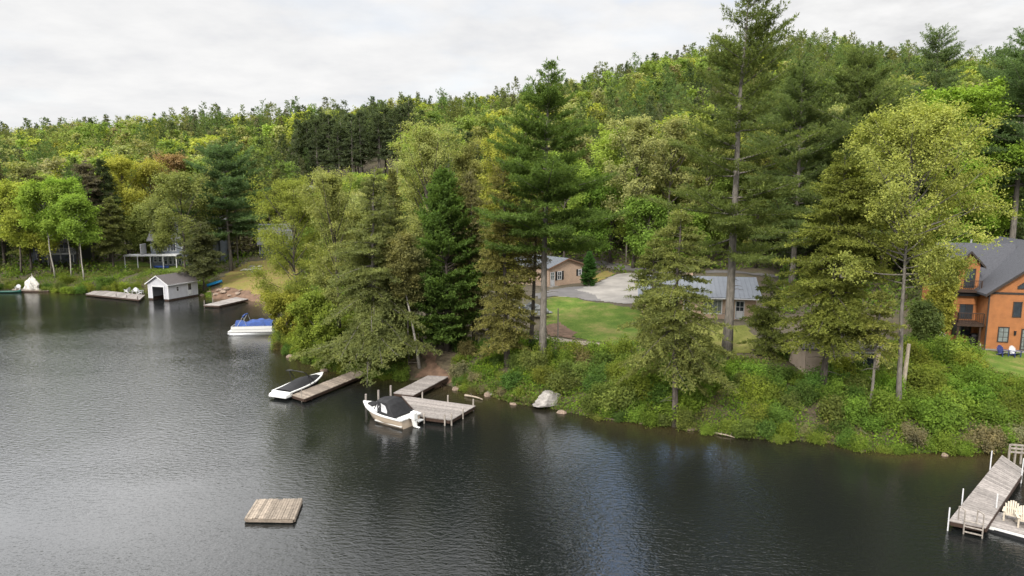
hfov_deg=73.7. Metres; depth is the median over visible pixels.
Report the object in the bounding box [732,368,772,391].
bush
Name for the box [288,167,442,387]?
hemlock tree
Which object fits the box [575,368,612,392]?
bush
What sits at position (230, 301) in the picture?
cove dock
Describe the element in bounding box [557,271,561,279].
window
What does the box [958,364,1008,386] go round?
bush
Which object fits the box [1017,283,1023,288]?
window
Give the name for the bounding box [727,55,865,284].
pine tree
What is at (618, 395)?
bush
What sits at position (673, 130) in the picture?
maple tree
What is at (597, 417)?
bush
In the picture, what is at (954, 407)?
bush
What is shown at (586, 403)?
bush
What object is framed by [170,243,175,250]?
window
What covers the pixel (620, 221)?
spruce tree
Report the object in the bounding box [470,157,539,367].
hemlock tree
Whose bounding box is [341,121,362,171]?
spruce tree
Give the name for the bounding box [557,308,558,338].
wooden post
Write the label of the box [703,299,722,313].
window
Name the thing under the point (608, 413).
bush
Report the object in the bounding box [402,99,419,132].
spruce tree
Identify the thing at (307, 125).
spruce tree
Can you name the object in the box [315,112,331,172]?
spruce tree
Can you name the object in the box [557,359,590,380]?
bush
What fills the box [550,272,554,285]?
door
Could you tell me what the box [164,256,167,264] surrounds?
window
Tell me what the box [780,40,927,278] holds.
pine tree
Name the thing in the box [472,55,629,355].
pine tree
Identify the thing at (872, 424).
bush
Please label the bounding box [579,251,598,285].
cedar tree
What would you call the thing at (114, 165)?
maple tree
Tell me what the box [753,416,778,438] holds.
bush
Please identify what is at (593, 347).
bush
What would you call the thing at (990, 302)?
chalet
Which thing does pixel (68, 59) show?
sky
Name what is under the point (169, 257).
window
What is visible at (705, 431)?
bush
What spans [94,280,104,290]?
bush
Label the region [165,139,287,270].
pine tree
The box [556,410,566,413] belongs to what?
rock
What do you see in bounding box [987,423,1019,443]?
bush
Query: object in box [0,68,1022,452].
ground
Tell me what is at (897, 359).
bush
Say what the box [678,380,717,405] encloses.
bush
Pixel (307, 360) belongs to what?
bush
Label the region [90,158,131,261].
spruce tree
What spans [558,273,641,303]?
driveway
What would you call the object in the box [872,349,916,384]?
bush
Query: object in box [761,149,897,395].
hemlock tree
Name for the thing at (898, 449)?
bush
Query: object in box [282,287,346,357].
maple tree
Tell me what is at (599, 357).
bush
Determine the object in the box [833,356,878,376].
bush
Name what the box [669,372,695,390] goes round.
bush
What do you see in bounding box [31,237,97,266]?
house
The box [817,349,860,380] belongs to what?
bush
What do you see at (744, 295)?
ranch house
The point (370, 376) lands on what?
bush
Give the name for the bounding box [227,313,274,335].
pontoon boat
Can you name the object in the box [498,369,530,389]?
bush
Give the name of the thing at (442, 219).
spruce tree
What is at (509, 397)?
bush
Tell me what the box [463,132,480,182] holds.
spruce tree
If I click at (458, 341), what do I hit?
bush
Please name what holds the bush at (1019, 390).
on the ground at (444, 360)
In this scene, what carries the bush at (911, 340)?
on the ground at (444, 360)
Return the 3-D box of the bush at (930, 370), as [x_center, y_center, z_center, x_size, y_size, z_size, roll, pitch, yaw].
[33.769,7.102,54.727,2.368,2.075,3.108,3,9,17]
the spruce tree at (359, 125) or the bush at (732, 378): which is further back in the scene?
the spruce tree at (359, 125)
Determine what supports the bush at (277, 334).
on the ground at (444, 360)
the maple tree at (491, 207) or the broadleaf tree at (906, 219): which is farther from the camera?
the broadleaf tree at (906, 219)
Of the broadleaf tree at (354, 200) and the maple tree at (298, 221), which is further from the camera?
the broadleaf tree at (354, 200)
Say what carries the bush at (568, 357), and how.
on the ground at (444, 360)
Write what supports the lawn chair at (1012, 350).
on the chalet lawn at (1006, 363)
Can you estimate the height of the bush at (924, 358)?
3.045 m
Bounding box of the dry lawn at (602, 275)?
[593,271,613,281]
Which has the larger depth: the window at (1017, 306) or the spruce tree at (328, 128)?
the spruce tree at (328, 128)
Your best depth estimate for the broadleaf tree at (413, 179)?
129.32 m
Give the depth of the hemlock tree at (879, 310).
49.52 m
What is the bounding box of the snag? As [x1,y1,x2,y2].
[902,344,910,388]
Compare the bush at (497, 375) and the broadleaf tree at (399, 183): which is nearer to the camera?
the bush at (497, 375)
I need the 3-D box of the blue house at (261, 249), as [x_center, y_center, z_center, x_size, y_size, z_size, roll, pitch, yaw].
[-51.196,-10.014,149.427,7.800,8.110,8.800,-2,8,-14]
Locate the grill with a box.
[968,333,977,343]
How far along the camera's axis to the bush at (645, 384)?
54.74 m
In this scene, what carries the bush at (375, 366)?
on the ground at (444, 360)
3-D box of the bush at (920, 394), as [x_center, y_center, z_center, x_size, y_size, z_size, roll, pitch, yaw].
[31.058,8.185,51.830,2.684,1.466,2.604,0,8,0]
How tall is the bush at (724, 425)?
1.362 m
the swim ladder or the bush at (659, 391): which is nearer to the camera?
the swim ladder
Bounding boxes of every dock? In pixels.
[12,288,48,291]
[86,288,144,301]
[204,297,247,306]
[291,370,365,401]
[402,392,474,425]
[947,451,1023,531]
[984,512,1023,541]
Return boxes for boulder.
[531,390,560,406]
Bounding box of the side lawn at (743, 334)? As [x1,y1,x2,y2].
[670,325,758,353]
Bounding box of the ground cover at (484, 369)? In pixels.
[0,265,1023,453]
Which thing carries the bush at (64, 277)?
on the ground at (444, 360)
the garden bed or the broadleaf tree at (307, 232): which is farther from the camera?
the broadleaf tree at (307, 232)
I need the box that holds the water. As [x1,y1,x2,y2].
[0,289,1023,575]
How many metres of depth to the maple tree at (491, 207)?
74.17 m
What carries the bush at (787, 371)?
on the ground at (444, 360)
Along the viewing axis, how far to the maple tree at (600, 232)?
111.04 m
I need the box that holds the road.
[582,261,779,277]
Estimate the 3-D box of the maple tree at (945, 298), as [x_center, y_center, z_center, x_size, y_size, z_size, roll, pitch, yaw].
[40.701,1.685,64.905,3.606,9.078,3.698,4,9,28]
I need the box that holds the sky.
[0,0,1023,132]
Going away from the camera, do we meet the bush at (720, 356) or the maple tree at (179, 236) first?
the bush at (720, 356)
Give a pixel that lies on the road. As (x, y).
(610, 265)
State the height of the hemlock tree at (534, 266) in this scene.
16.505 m
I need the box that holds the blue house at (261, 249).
[257,224,295,255]
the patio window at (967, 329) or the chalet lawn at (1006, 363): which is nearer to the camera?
the chalet lawn at (1006, 363)
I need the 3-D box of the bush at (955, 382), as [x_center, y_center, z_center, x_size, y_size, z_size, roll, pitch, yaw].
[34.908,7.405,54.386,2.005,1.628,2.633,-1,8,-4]
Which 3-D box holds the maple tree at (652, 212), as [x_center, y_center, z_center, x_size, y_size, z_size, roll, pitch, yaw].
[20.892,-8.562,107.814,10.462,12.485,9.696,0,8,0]
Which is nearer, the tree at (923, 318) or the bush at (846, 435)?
the bush at (846, 435)
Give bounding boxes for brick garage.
[509,255,584,286]
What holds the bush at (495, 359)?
on the ground at (444, 360)
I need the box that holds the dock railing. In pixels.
[1007,444,1023,463]
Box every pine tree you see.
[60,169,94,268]
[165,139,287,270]
[176,169,247,249]
[397,167,420,233]
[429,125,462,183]
[462,129,490,186]
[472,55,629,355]
[475,118,527,212]
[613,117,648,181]
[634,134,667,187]
[642,0,827,359]
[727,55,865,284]
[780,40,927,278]
[873,22,1003,289]
[939,26,1023,238]
[976,42,1023,232]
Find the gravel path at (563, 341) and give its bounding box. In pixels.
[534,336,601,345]
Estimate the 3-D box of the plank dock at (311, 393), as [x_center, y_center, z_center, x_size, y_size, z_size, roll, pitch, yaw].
[-16.479,9.697,62.692,1.878,3.322,9.428,4,9,24]
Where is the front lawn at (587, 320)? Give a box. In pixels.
[546,296,647,346]
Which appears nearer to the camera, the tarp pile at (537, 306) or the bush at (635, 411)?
the bush at (635, 411)
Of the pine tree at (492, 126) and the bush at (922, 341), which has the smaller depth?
the bush at (922, 341)
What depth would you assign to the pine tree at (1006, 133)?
81.02 m
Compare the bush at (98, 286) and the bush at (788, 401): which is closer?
the bush at (788, 401)
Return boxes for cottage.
[785,332,887,373]
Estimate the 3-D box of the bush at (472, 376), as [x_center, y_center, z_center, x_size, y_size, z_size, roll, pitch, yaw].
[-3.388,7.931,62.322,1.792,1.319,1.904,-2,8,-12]
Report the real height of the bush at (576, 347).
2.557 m
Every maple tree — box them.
[23,202,63,272]
[95,153,154,256]
[115,199,130,241]
[120,200,153,261]
[126,158,171,223]
[130,162,226,266]
[139,198,177,253]
[140,150,194,216]
[174,195,216,251]
[240,171,337,314]
[256,287,311,336]
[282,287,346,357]
[287,165,365,335]
[342,172,376,192]
[378,172,410,215]
[449,136,493,296]
[468,126,525,317]
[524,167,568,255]
[541,148,595,257]
[566,161,620,265]
[586,123,639,262]
[589,130,644,231]
[598,110,680,267]
[616,194,678,269]
[638,114,710,264]
[664,111,742,265]
[666,203,714,258]
[702,171,757,256]
[722,122,782,267]
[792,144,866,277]
[815,88,1023,400]
[835,84,916,275]
[872,161,916,266]
[903,76,1023,246]
[921,272,963,333]
[961,109,1023,242]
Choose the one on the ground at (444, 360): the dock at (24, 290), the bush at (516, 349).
the bush at (516, 349)
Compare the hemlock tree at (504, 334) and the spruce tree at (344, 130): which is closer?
the hemlock tree at (504, 334)
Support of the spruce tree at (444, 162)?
on the ground at (444, 360)
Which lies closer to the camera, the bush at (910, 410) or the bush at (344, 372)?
the bush at (910, 410)
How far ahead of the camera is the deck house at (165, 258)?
137.67 m
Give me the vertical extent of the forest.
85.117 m
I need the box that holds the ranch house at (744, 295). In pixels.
[638,273,761,319]
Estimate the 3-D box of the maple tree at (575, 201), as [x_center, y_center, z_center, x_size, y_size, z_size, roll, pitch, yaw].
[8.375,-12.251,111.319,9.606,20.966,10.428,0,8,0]
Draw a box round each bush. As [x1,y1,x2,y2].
[4,280,11,288]
[10,282,17,289]
[14,276,25,288]
[38,284,52,291]
[41,282,53,288]
[50,287,58,292]
[51,276,69,289]
[55,269,76,284]
[64,285,77,293]
[74,285,87,293]
[85,282,95,292]
[94,276,115,285]
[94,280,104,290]
[110,281,123,291]
[118,280,131,291]
[132,280,141,288]
[267,339,281,349]
[268,332,276,343]
[272,325,288,340]
[273,340,281,349]
[280,334,289,344]
[280,343,291,354]
[284,329,300,345]
[300,354,312,364]
[312,342,330,359]
[314,351,326,369]
[323,352,336,368]
[334,356,349,373]
[336,312,355,326]
[337,365,353,375]
[347,350,379,362]
[363,370,378,378]
[370,360,382,372]
[375,351,401,366]
[378,374,392,380]
[379,360,396,374]
[390,318,418,361]
[391,365,410,381]
[401,324,421,339]
[446,359,468,378]
[449,375,463,385]
[450,353,467,363]
[451,336,475,351]
[456,335,477,359]
[457,381,470,392]
[466,370,482,383]
[467,385,477,394]
[476,338,496,349]
[478,384,487,391]
[488,355,503,367]
[495,368,512,380]
[496,386,507,395]
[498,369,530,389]
[503,390,517,400]
[504,346,523,370]
[509,341,527,353]
[512,385,526,398]
[517,346,548,373]
[526,333,555,351]
[529,339,554,360]
[530,364,554,385]
[544,360,582,395]
[544,361,572,380]
[552,345,566,360]
[555,337,589,358]
[556,345,577,362]
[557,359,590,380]
[570,348,597,367]
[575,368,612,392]
[579,388,602,413]
[584,337,614,362]
[584,357,607,378]
[586,381,607,402]
[586,409,603,421]
[587,347,615,367]
[588,376,639,411]
[600,400,616,418]
[603,332,639,364]
[603,356,629,382]
[604,350,631,369]
[610,371,654,401]
[610,408,628,422]
[613,357,644,384]
[614,351,646,372]
[616,351,634,360]
[624,400,648,421]
[627,357,665,383]
[637,399,660,426]
[641,381,681,405]
[650,365,679,391]
[654,389,703,421]
[655,409,673,427]
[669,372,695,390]
[671,404,696,431]
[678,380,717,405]
[694,372,726,392]
[696,420,719,435]
[702,347,727,367]
[713,362,727,376]
[713,416,738,433]
[725,359,754,375]
[725,372,736,385]
[726,411,758,438]
[730,370,775,403]
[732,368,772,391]
[733,357,772,381]
[741,397,772,423]
[753,371,786,403]
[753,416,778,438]
[760,360,800,383]
[762,368,786,388]
[765,399,796,424]
[768,428,790,444]
[773,347,791,360]
[773,416,795,440]
[775,388,802,411]
[780,383,804,401]
[788,368,815,384]
[793,375,823,407]
[795,366,830,400]
[798,421,815,436]
[804,423,833,445]
[810,366,849,403]
[811,420,827,435]
[813,389,847,424]
[814,361,853,389]
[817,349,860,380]
[825,418,852,434]
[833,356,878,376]
[834,420,859,448]
[837,429,876,453]
[841,380,870,405]
[841,385,869,426]
[843,365,875,386]
[843,372,877,400]
[854,367,891,393]
[859,410,885,432]
[864,379,909,426]
[865,371,910,397]
[868,367,882,380]
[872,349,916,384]
[874,440,893,454]
[880,349,916,367]
[883,370,909,389]
[884,337,918,357]
[887,391,919,418]
[887,442,912,454]
[895,339,942,367]
[897,332,922,350]
[899,418,930,447]
[902,359,959,394]
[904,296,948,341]
[905,386,934,400]
[907,394,937,413]
[909,391,969,438]
[912,360,951,374]
[916,339,928,348]
[919,324,956,363]
[921,342,949,367]
[921,381,964,403]
[921,433,942,451]
[923,363,948,388]
[924,332,955,347]
[929,331,972,364]
[929,423,964,455]
[930,394,970,428]
[932,385,981,419]
[939,369,964,389]
[944,360,964,380]
[949,346,991,372]
[950,330,993,362]
[953,435,979,455]
[955,356,1008,398]
[955,380,1004,408]
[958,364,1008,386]
[958,376,988,393]
[958,431,984,448]
[967,420,1009,453]
[975,394,1022,429]
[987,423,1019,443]
[992,385,1014,398]
[993,374,1023,389]
[995,386,1023,423]
[998,367,1023,406]
[1004,417,1023,443]
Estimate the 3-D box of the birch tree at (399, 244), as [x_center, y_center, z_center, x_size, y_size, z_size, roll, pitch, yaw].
[-10.595,1.185,65.384,4.412,13.856,5.075,0,8,0]
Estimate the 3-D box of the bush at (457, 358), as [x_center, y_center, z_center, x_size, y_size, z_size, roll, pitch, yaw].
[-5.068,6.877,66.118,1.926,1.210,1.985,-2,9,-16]
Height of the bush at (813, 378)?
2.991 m
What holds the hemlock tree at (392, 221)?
on the ground at (444, 360)
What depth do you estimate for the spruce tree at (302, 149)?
193.42 m
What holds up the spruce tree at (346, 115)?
on the ground at (444, 360)
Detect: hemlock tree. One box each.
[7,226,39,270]
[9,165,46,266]
[65,160,125,263]
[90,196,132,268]
[174,221,225,291]
[225,176,263,249]
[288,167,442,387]
[358,198,421,341]
[443,168,497,342]
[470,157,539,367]
[520,192,554,349]
[615,202,738,427]
[618,234,680,348]
[736,272,797,363]
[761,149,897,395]
[844,289,907,408]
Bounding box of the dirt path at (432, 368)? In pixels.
[415,349,451,384]
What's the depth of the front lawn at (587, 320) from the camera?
79.53 m
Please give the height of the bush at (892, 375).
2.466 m
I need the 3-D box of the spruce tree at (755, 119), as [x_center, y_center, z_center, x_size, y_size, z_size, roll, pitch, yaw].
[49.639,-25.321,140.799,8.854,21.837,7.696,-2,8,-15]
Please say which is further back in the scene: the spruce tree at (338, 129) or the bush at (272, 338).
the spruce tree at (338, 129)
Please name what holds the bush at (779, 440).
on the ground at (444, 360)
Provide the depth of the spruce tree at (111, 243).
131.17 m
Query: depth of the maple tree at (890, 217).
102.24 m
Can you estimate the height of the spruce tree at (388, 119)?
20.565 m
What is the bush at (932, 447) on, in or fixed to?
on the ground at (444, 360)
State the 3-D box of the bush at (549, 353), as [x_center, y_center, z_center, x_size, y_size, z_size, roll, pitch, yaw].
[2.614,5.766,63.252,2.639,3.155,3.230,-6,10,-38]
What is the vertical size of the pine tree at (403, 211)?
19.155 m
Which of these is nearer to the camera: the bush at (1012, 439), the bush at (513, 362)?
the bush at (1012, 439)
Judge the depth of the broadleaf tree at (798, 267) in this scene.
106.28 m
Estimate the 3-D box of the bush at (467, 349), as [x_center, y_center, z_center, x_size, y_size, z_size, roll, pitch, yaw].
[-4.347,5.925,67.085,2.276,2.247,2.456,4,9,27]
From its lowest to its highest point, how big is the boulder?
1.109 m
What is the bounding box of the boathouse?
[144,272,199,300]
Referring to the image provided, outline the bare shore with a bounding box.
[210,288,261,301]
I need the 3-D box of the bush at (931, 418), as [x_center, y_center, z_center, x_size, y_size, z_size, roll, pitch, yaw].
[30.265,8.988,48.418,3.690,2.939,3.420,-4,9,-28]
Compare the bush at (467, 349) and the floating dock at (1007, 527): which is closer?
the floating dock at (1007, 527)
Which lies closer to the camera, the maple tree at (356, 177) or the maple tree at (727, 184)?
the maple tree at (727, 184)
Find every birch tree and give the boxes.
[0,178,38,273]
[5,174,69,277]
[31,175,95,274]
[49,190,105,280]
[377,229,422,368]
[385,116,469,322]
[389,233,431,359]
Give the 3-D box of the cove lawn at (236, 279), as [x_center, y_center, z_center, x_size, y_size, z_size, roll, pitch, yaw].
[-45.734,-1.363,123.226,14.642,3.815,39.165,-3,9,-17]
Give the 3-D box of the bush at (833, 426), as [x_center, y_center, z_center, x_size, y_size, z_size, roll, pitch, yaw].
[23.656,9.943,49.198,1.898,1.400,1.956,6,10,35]
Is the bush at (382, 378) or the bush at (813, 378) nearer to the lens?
the bush at (813, 378)
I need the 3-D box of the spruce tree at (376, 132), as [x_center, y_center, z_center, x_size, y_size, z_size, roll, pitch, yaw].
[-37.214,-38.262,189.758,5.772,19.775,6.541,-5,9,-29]
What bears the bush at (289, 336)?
on the ground at (444, 360)
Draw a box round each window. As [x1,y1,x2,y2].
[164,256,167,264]
[168,256,172,264]
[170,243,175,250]
[381,404,386,413]
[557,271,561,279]
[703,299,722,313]
[951,324,970,335]
[997,327,1009,342]
[1012,302,1022,317]
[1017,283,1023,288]
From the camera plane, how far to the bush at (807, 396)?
52.27 m
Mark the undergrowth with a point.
(786, 267)
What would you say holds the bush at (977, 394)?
on the ground at (444, 360)
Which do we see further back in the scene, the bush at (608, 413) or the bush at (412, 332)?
the bush at (412, 332)
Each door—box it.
[187,283,192,295]
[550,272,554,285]
[735,301,744,318]
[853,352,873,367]
[959,304,973,318]
[964,268,975,287]
[1019,329,1023,350]
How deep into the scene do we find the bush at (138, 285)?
120.15 m
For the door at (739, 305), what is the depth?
76.92 m
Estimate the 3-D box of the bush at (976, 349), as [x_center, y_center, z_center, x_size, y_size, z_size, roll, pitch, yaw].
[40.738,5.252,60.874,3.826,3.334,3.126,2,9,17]
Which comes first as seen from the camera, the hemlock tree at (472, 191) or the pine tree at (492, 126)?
the hemlock tree at (472, 191)
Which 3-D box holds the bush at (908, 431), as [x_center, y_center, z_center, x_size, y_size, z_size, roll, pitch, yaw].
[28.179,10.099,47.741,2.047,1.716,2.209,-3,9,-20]
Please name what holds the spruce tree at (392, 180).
on the ground at (444, 360)
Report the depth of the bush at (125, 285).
119.75 m
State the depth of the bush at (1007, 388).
52.97 m
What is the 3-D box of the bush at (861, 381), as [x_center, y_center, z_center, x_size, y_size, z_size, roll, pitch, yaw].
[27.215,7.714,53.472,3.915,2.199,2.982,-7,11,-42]
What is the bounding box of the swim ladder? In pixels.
[958,506,984,538]
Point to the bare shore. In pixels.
(247, 294)
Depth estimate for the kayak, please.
119.65 m
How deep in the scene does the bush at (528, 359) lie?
60.83 m
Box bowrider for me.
[269,369,323,399]
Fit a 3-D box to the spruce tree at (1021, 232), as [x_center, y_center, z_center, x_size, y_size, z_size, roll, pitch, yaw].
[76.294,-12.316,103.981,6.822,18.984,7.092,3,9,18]
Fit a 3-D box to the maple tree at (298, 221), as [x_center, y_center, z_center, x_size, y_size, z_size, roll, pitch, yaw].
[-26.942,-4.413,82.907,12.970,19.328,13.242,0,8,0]
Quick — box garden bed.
[546,322,577,338]
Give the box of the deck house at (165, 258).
[123,217,233,268]
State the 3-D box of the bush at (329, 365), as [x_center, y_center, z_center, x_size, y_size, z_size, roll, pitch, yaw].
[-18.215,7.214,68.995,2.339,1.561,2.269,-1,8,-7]
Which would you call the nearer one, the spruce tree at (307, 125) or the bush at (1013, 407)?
the bush at (1013, 407)
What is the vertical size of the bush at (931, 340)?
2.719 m
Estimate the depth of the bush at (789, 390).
52.76 m
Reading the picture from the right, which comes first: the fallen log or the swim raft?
the fallen log
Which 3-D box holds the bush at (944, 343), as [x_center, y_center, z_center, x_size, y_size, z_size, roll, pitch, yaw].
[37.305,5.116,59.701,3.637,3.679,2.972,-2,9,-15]
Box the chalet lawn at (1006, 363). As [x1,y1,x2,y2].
[979,350,1023,377]
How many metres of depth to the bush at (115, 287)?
119.82 m
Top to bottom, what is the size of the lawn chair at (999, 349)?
0.977 m
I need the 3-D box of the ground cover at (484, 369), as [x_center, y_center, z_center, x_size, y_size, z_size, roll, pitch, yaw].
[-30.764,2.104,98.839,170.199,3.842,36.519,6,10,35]
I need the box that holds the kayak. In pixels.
[207,280,222,286]
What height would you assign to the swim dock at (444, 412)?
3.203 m
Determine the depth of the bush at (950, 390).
51.50 m
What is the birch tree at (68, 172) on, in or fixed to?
on the ground at (444, 360)
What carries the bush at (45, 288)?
on the ground at (444, 360)
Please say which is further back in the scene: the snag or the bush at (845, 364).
the bush at (845, 364)
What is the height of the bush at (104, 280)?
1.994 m
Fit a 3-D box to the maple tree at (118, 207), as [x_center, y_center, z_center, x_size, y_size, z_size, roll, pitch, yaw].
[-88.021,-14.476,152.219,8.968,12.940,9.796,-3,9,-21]
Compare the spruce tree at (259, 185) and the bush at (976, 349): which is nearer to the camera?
the bush at (976, 349)
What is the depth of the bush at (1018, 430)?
47.56 m
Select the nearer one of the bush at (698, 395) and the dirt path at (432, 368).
the bush at (698, 395)
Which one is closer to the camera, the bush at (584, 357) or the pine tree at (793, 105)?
the bush at (584, 357)
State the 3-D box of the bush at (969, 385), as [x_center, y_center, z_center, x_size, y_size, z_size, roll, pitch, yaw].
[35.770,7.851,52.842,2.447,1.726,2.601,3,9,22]
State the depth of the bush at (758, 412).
50.70 m
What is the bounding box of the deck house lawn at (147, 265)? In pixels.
[96,260,181,271]
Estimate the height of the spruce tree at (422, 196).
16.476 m
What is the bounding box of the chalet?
[918,236,1023,352]
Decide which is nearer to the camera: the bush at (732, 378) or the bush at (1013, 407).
the bush at (1013, 407)
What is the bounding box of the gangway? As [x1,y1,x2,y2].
[394,375,447,397]
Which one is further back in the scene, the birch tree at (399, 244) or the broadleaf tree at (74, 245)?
the broadleaf tree at (74, 245)
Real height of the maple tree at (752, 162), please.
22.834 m
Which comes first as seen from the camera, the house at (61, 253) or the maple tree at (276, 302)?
the maple tree at (276, 302)
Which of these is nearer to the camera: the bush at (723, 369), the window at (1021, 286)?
the bush at (723, 369)
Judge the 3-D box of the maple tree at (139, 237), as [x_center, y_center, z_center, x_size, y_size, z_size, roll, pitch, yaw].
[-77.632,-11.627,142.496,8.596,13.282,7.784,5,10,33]
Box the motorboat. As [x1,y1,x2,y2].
[363,396,423,428]
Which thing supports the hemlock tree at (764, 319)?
on the ground at (444, 360)
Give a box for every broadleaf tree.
[64,196,104,267]
[286,192,320,261]
[290,191,333,272]
[308,190,367,279]
[340,168,375,235]
[341,171,351,191]
[348,187,375,236]
[352,176,405,249]
[398,159,429,224]
[548,133,596,209]
[639,130,714,214]
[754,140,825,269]
[828,102,847,116]
[878,180,946,279]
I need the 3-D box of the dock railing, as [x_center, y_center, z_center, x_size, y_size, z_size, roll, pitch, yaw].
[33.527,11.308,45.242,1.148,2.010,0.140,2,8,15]
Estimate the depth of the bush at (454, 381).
62.45 m
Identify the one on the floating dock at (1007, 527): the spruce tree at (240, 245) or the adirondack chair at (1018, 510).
the adirondack chair at (1018, 510)
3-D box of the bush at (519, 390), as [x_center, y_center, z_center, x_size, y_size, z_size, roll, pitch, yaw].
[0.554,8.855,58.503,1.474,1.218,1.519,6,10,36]
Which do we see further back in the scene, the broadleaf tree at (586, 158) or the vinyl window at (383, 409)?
the broadleaf tree at (586, 158)
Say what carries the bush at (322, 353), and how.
on the ground at (444, 360)
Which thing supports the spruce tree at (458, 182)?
on the ground at (444, 360)
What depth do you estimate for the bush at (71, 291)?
118.78 m
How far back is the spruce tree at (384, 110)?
193.25 m
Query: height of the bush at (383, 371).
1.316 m
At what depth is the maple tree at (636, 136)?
108.97 m
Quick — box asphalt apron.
[535,286,600,300]
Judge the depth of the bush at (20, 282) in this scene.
123.58 m
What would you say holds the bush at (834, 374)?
on the ground at (444, 360)
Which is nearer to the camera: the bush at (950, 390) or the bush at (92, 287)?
the bush at (950, 390)
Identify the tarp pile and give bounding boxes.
[23,273,39,289]
[519,302,552,314]
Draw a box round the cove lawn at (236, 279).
[219,260,297,293]
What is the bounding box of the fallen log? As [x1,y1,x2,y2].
[464,394,482,399]
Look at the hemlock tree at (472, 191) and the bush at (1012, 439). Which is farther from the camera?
the hemlock tree at (472, 191)
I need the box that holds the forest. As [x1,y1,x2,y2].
[0,27,1008,233]
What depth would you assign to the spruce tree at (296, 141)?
191.62 m
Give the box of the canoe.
[0,289,20,292]
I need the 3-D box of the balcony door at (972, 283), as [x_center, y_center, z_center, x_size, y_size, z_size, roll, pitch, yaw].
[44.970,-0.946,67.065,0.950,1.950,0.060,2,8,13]
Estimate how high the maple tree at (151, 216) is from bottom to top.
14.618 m
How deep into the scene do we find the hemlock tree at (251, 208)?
148.88 m
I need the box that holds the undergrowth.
[0,212,991,315]
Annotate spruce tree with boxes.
[0,164,17,266]
[0,225,19,260]
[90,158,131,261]
[227,193,254,255]
[246,158,271,242]
[258,169,289,223]
[287,119,307,172]
[292,124,315,173]
[297,120,320,182]
[301,119,315,185]
[304,119,327,174]
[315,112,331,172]
[316,114,339,172]
[316,119,341,172]
[324,124,354,174]
[330,122,353,178]
[337,113,352,171]
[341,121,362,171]
[342,117,365,169]
[346,123,365,174]
[347,110,372,172]
[347,114,368,173]
[358,110,373,171]
[368,107,390,174]
[368,112,393,174]
[368,115,389,167]
[375,179,392,253]
[377,167,414,313]
[381,108,393,166]
[381,109,400,168]
[385,107,402,173]
[385,113,408,162]
[391,107,409,150]
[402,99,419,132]
[409,165,487,350]
[410,182,425,231]
[436,148,452,173]
[450,164,472,233]
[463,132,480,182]
[587,137,606,228]
[608,163,633,238]
[614,143,627,208]
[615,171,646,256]
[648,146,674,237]
[739,157,782,244]
[740,120,753,141]
[749,115,758,125]
[776,201,812,255]
[778,173,822,273]
[982,190,1022,236]
[1005,187,1023,239]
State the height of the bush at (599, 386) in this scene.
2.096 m
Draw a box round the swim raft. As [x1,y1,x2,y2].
[244,498,302,522]
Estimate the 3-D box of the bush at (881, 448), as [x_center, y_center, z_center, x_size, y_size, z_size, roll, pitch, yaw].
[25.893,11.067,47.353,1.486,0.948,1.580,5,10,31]
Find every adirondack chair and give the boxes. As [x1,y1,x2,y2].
[1002,500,1021,520]
[1014,505,1023,527]
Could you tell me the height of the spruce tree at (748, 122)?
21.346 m
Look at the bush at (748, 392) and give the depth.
52.80 m
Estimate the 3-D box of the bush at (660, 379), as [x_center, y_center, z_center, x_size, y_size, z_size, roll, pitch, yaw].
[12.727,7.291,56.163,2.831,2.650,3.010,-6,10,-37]
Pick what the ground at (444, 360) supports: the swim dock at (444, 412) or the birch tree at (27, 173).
the birch tree at (27, 173)
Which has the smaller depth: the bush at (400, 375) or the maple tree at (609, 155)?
the bush at (400, 375)
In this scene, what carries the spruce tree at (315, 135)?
on the ground at (444, 360)
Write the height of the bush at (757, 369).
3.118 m
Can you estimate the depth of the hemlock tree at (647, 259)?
67.34 m
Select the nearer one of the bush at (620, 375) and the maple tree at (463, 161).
the bush at (620, 375)
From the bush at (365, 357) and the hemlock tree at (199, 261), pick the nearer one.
the bush at (365, 357)
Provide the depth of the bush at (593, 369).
58.94 m
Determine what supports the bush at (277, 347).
on the ground at (444, 360)
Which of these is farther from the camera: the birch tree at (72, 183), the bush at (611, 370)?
the birch tree at (72, 183)
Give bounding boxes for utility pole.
[235,209,238,266]
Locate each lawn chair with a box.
[996,345,1009,356]
[1009,345,1022,357]
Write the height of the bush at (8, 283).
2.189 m
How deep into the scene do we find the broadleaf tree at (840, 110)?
141.88 m
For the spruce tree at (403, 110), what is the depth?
187.95 m
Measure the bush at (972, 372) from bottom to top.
3.160 m
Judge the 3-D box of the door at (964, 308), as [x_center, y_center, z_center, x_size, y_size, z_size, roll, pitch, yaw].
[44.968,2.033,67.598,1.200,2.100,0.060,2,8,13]
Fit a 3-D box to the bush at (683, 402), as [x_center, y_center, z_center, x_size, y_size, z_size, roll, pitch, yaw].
[12.785,8.899,53.186,4.097,2.175,3.976,0,8,-3]
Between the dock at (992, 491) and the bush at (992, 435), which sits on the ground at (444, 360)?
the bush at (992, 435)
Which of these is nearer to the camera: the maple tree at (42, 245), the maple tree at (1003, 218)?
the maple tree at (1003, 218)
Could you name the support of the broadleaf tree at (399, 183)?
on the ground at (444, 360)
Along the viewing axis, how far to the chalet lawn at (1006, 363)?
61.81 m
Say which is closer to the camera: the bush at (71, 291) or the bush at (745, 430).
the bush at (745, 430)

